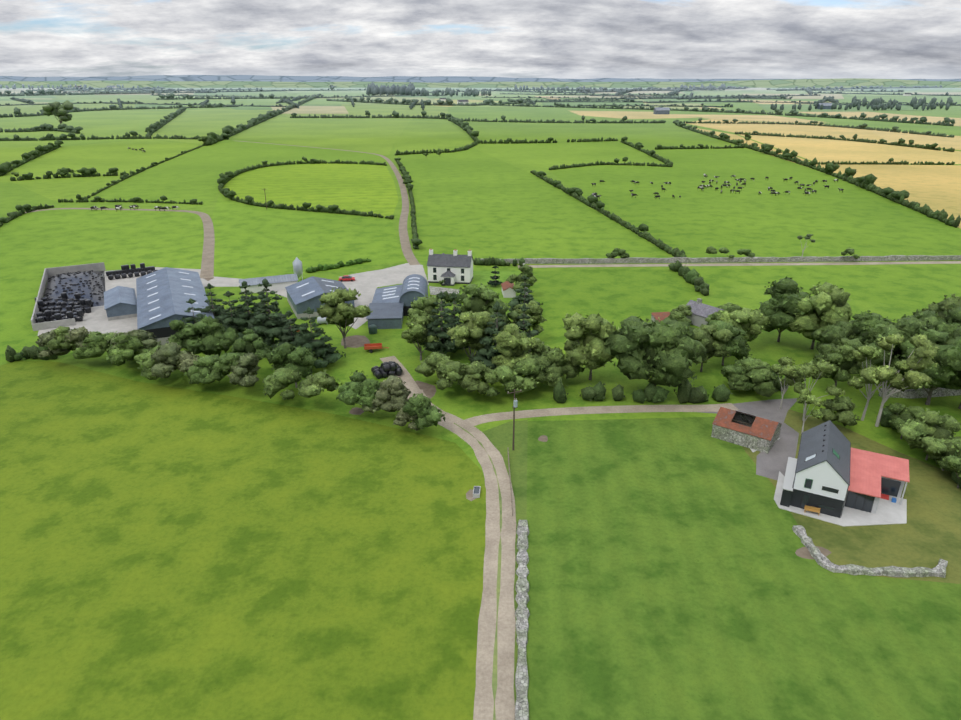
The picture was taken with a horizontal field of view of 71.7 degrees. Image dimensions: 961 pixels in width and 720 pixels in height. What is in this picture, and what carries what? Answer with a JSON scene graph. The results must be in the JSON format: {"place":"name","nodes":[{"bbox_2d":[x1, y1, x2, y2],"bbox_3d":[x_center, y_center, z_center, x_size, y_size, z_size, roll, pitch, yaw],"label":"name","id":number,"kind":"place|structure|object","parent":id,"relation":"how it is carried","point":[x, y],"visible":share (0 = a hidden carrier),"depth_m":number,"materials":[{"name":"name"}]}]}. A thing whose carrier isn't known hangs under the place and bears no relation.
{"place":"outdoors","nodes":[
{"label":"outdoors","id":0,"kind":"place"},
{"bbox_2d":[25,208,214,278],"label":"farm track","id":1,"kind":"structure","parent":0,"point":[207,266],"depth_m":235.04,"materials":[{"name":"beige gravel"}]},
{"bbox_2d":[241,141,419,264],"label":"farm track","id":2,"kind":"structure","parent":0,"point":[409,256],"depth_m":273.88,"materials":[{"name":"beige gravel"}]},
{"bbox_2d":[341,335,369,347],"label":"yard dirt","id":3,"kind":"structure","parent":0,"point":[355,341],"depth_m":141.27,"materials":[{"name":"brown soil"}]},
{"bbox_2d":[349,407,363,414],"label":"dirt patch","id":4,"kind":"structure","parent":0,"point":[357,411],"depth_m":111.14,"materials":[{"name":"brown soil"}]},
{"bbox_2d":[341,265,422,280],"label":"farm lane","id":5,"kind":"structure","parent":0,"point":[384,271],"depth_m":193.82,"materials":[{"name":"concrete"}]},
{"bbox_2d":[429,286,458,294],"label":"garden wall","id":6,"kind":"structure","parent":0,"point":[434,290],"depth_m":176.02,"materials":[{"name":"stone"}]},
{"bbox_2d":[380,356,512,719],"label":"farm track","id":7,"kind":"structure","parent":0,"point":[503,704],"depth_m":73.05,"materials":[{"name":"beige gravel"}]},
{"bbox_2d":[0,95,960,719],"bbox_3d":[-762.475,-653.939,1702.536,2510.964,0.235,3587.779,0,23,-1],"label":"fields","id":8,"kind":"structure","parent":0,"point":[170,553],"depth_m":88.49,"materials":[{"name":"green plant"}]},
{"bbox_2d":[90,147,843,211],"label":"cattle herd","id":9,"kind":"object","parent":8,"relation":"on","point":[120,207],"visible":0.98,"depth_m":339.40},
{"bbox_2d":[421,389,515,719],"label":"dirt lane shoulder","id":10,"kind":"object","parent":8,"relation":"on","point":[481,607],"depth_m":73.95},
{"bbox_2d":[454,423,501,719],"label":"lane grass","id":11,"kind":"structure","parent":10,"relation":"on","point":[494,681],"depth_m":71.75,"materials":[{"name":"green plant"}]},
{"bbox_2d":[466,489,475,500],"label":"bare ground patch","id":12,"kind":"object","parent":8,"relation":"on","point":[469,494],"depth_m":88.48,"materials":[{"name":"brown soil"}]},
{"bbox_2d":[473,486,480,497],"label":"water trough","id":13,"kind":"object","parent":12,"relation":"on","point":[476,491],"visible":0.94,"depth_m":88.32,"materials":[{"name":"grey concrete"}]},
{"bbox_2d":[483,420,527,701],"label":"lane verge","id":14,"kind":"structure","parent":8,"relation":"on","point":[500,437],"depth_m":96.70,"materials":[{"name":"green plant"}]},
{"bbox_2d":[508,447,512,515],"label":"timber fence","id":15,"kind":"object","parent":14,"relation":"on","point":[510,481],"visible":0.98,"depth_m":89.66,"materials":[{"name":"beige wood"}]},
{"bbox_2d":[507,389,521,449],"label":"power pole","id":16,"kind":"object","parent":14,"relation":"on","point":[515,404],"visible":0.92,"depth_m":96.89,"materials":[{"name":"brown wood"}]},
{"bbox_2d":[481,255,960,719],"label":"stone walls","id":17,"kind":"structure","parent":8,"relation":"on","point":[522,614],"depth_m":78.20,"materials":[{"name":"grey stone"}]},
{"bbox_2d":[711,407,781,453],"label":"stone outbuilding","id":18,"kind":"structure","parent":8,"relation":"on","point":[760,434],"depth_m":100.53,"materials":[{"name":"stone"}]},
{"bbox_2d":[774,471,906,526],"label":"patio","id":19,"kind":"structure","parent":8,"relation":"on","point":[888,512],"depth_m":84.44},
{"bbox_2d":[804,505,820,515],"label":"garden bench","id":20,"kind":"object","parent":19,"relation":"on","point":[811,509],"visible":1,"depth_m":84.51,"materials":[{"name":"brown wood"}]},
{"bbox_2d":[780,420,909,517],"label":"modern house","id":21,"kind":"structure","parent":8,"relation":"on","point":[830,471],"depth_m":85.49,"materials":[{"name":"paint"}]},
{"bbox_2d":[778,239,922,433],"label":"bare tree trunks","id":22,"kind":"object","parent":8,"relation":"on","point":[885,390],"visible":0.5,"depth_m":105.08,"materials":[{"name":"grey plant"}]},
{"bbox_2d":[0,88,960,480],"bbox_3d":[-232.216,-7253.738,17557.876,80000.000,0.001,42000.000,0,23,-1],"label":"ground","id":23,"kind":"structure","parent":0,"point":[456,398],"depth_m":135.04,"materials":[{"name":"green plant"}]},
{"bbox_2d":[38,267,204,335],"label":"silo yard","id":24,"kind":"structure","parent":23,"relation":"on","point":[95,319],"depth_m":153.79,"materials":[{"name":"concrete"}]},
{"bbox_2d":[31,262,105,330],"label":"concrete clamp walls","id":25,"kind":"structure","parent":24,"relation":"on","point":[49,272],"depth_m":177.03,"materials":[{"name":"grey concrete"}]},
{"bbox_2d":[40,271,104,311],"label":"silage cover","id":26,"kind":"object","parent":24,"relation":"on","point":[86,289],"visible":0.65,"depth_m":173.40,"materials":[{"name":"black plastic"}]},
{"bbox_2d":[44,270,103,306],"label":"tyres","id":27,"kind":"object","parent":26,"relation":"on","point":[59,275],"visible":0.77,"depth_m":174.34,"materials":[{"name":"black rubber"}]},
{"bbox_2d":[104,286,136,320],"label":"shed","id":28,"kind":"structure","parent":24,"relation":"on","point":[120,302],"depth_m":155.48,"materials":[{"name":"metal"}]},
{"bbox_2d":[136,267,213,344],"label":"shed","id":29,"kind":"structure","parent":24,"relation":"on","point":[165,294],"depth_m":150.95,"materials":[{"name":"metal"}]},
{"bbox_2d":[35,263,402,378],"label":"silage bales","id":30,"kind":"object","parent":24,"relation":"on","point":[85,305],"visible":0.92,"depth_m":158.93,"materials":[{"name":"black plastic"}]},
{"bbox_2d":[239,273,297,292],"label":"long byre","id":31,"kind":"structure","parent":23,"relation":"on","point":[279,282],"depth_m":175.38,"materials":[{"name":"white paint"}]},
{"bbox_2d":[293,257,302,279],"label":"feed silo","id":32,"kind":"object","parent":23,"relation":"on","point":[297,266],"visible":0.96,"depth_m":182.31,"materials":[{"name":"grey metal"}]},
{"bbox_2d":[203,263,428,328],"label":"farm yard","id":33,"kind":"structure","parent":23,"relation":"on","point":[366,287],"depth_m":182.22,"materials":[{"name":"concrete"}]},
{"bbox_2d":[285,276,354,318],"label":"shed","id":34,"kind":"structure","parent":33,"relation":"on","point":[303,295],"depth_m":158.79,"materials":[{"name":"metal"}]},
{"bbox_2d":[338,275,355,281],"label":"car","id":35,"kind":"object","parent":33,"relation":"on","point":[345,278],"visible":0.98,"depth_m":183.85,"materials":[{"name":"red paint"}]},
{"bbox_2d":[317,317,327,324],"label":"water tank","id":36,"kind":"object","parent":23,"relation":"on","point":[321,320],"visible":0.54,"depth_m":150.54,"materials":[{"name":"grey plastic"}]},
{"bbox_2d":[368,324,376,333],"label":"water tank","id":37,"kind":"object","parent":23,"relation":"on","point":[372,328],"visible":1,"depth_m":145.08,"materials":[{"name":"green plastic"}]},
{"bbox_2d":[364,343,388,352],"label":"tipping trailer","id":38,"kind":"object","parent":23,"relation":"on","point":[373,346],"visible":1,"depth_m":136.09,"materials":[{"name":"orange"}]},
{"bbox_2d":[366,284,403,328],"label":"farm shed","id":39,"kind":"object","parent":23,"relation":"on","point":[386,306],"visible":0.94,"depth_m":152.08,"materials":[{"name":"grey metal"}]},
{"bbox_2d":[399,274,427,315],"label":"barn","id":40,"kind":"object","parent":23,"relation":"on","point":[415,286],"visible":0.79,"depth_m":156.82,"materials":[{"name":"grey metal"}]},
{"bbox_2d":[415,381,435,398],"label":"dirt patch","id":41,"kind":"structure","parent":23,"relation":"on","point":[429,390],"depth_m":119.51,"materials":[{"name":"brown soil"}]},
{"bbox_2d":[427,249,473,285],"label":"farmhouse","id":42,"kind":"object","parent":23,"relation":"on","point":[454,268],"visible":0.96,"depth_m":181.25,"materials":[{"name":"paint"}]},
{"bbox_2d":[457,100,468,103],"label":"house","id":43,"kind":"structure","parent":23,"relation":"on","point":[463,101],"depth_m":1714.66,"materials":[{"name":"stone"}]},
{"bbox_2d":[0,81,960,256],"bbox_3d":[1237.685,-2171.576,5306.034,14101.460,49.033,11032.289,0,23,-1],"label":"hedge","id":44,"kind":"object","parent":23,"relation":"on","point":[866,182],"visible":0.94,"depth_m":860.54,"materials":[{"name":"green plant"}]},
{"bbox_2d":[52,88,960,487],"bbox_3d":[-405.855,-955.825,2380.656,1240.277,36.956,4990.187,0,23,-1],"label":"tree trunks","id":45,"kind":"object","parent":23,"relation":"on","point":[418,346],"visible":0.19,"depth_m":129.74,"materials":[{"name":"brown plant"}]},
{"bbox_2d":[5,84,960,488],"bbox_3d":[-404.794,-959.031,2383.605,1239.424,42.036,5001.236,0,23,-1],"label":"trees","id":46,"kind":"object","parent":45,"relation":"on","point":[671,348],"visible":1,"depth_m":117.37,"materials":[{"name":"green plant"}]},
{"bbox_2d":[651,312,669,321],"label":"rusty shed","id":47,"kind":"structure","parent":23,"relation":"on","point":[660,315],"depth_m":150.34,"materials":[{"name":"metal"}]},
{"bbox_2d":[653,107,669,113],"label":"barn","id":48,"kind":"structure","parent":23,"relation":"on","point":[661,110],"depth_m":1176.28,"materials":[{"name":"grey metal"}]},
{"bbox_2d":[686,298,722,326],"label":"old cottage","id":49,"kind":"structure","parent":23,"relation":"on","point":[700,310],"depth_m":149.73,"materials":[{"name":"stone"}]},
{"bbox_2d":[817,103,831,108],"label":"barn","id":50,"kind":"structure","parent":23,"relation":"on","point":[826,105],"depth_m":1401.18,"materials":[{"name":"grey metal"}]},
{"bbox_2d":[0,88,960,113],"bbox_3d":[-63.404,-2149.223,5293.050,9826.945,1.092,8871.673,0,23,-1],"label":"distant farmland","id":51,"kind":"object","parent":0,"point":[319,106],"depth_m":2250.53,"materials":[{"name":"green plant"}]},
{"bbox_2d":[0,78,960,87],"bbox_3d":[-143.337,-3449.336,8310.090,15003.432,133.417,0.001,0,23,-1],"label":"distant hills","id":52,"kind":"structure","parent":0,"point":[831,83],"depth_m":8318.62,"materials":[{"name":"green"}]},
{"bbox_2d":[0,75,960,82],"bbox_3d":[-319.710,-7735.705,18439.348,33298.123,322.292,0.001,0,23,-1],"label":"ridge hill","id":53,"kind":"structure","parent":0,"point":[441,79],"depth_m":18381.15,"materials":[{"name":"blue"}]},
{"bbox_2d":[0,0,960,78],"label":"sky","id":54,"kind":"structure","parent":0,"point":[561,39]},
{"bbox_2d":[449,271,523,301],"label":"garden lawn","id":55,"kind":"structure","parent":0,"point":[483,277],"depth_m":185.94,"materials":[{"name":"green plant"}]},
{"bbox_2d":[501,281,515,297],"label":"garden shed","id":56,"kind":"structure","parent":55,"relation":"on","point":[507,290],"depth_m":170.04,"materials":[{"name":"white"}]},
{"bbox_2d":[538,435,547,441],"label":"dirt patch","id":57,"kind":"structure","parent":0,"point":[543,438],"depth_m":102.69,"materials":[{"name":"brown soil"}]},
{"bbox_2d":[463,403,738,426],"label":"branch road","id":58,"kind":"structure","parent":0,"point":[477,420],"depth_m":111.46,"materials":[{"name":"gravel"}]},
{"bbox_2d":[517,261,960,267],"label":"road","id":59,"kind":"structure","parent":0,"point":[753,264],"depth_m":201.31,"materials":[{"name":"grey asphalt"}]},
{"bbox_2d":[535,96,960,148],"bbox_3d":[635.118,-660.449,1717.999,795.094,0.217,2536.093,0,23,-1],"label":"stubble field","id":60,"kind":"structure","parent":0,"point":[945,142],"depth_m":1008.03,"materials":[{"name":"beige plant"}]},
{"bbox_2d":[702,398,798,479],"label":"driveway gravel","id":61,"kind":"structure","parent":0,"point":[772,463],"depth_m":102.97,"materials":[{"name":"grey gravel"}]},
{"bbox_2d":[795,546,831,558],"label":"dirt","id":62,"kind":"structure","parent":0,"point":[802,552],"depth_m":77.73,"materials":[{"name":"beige soil"}]}
]}

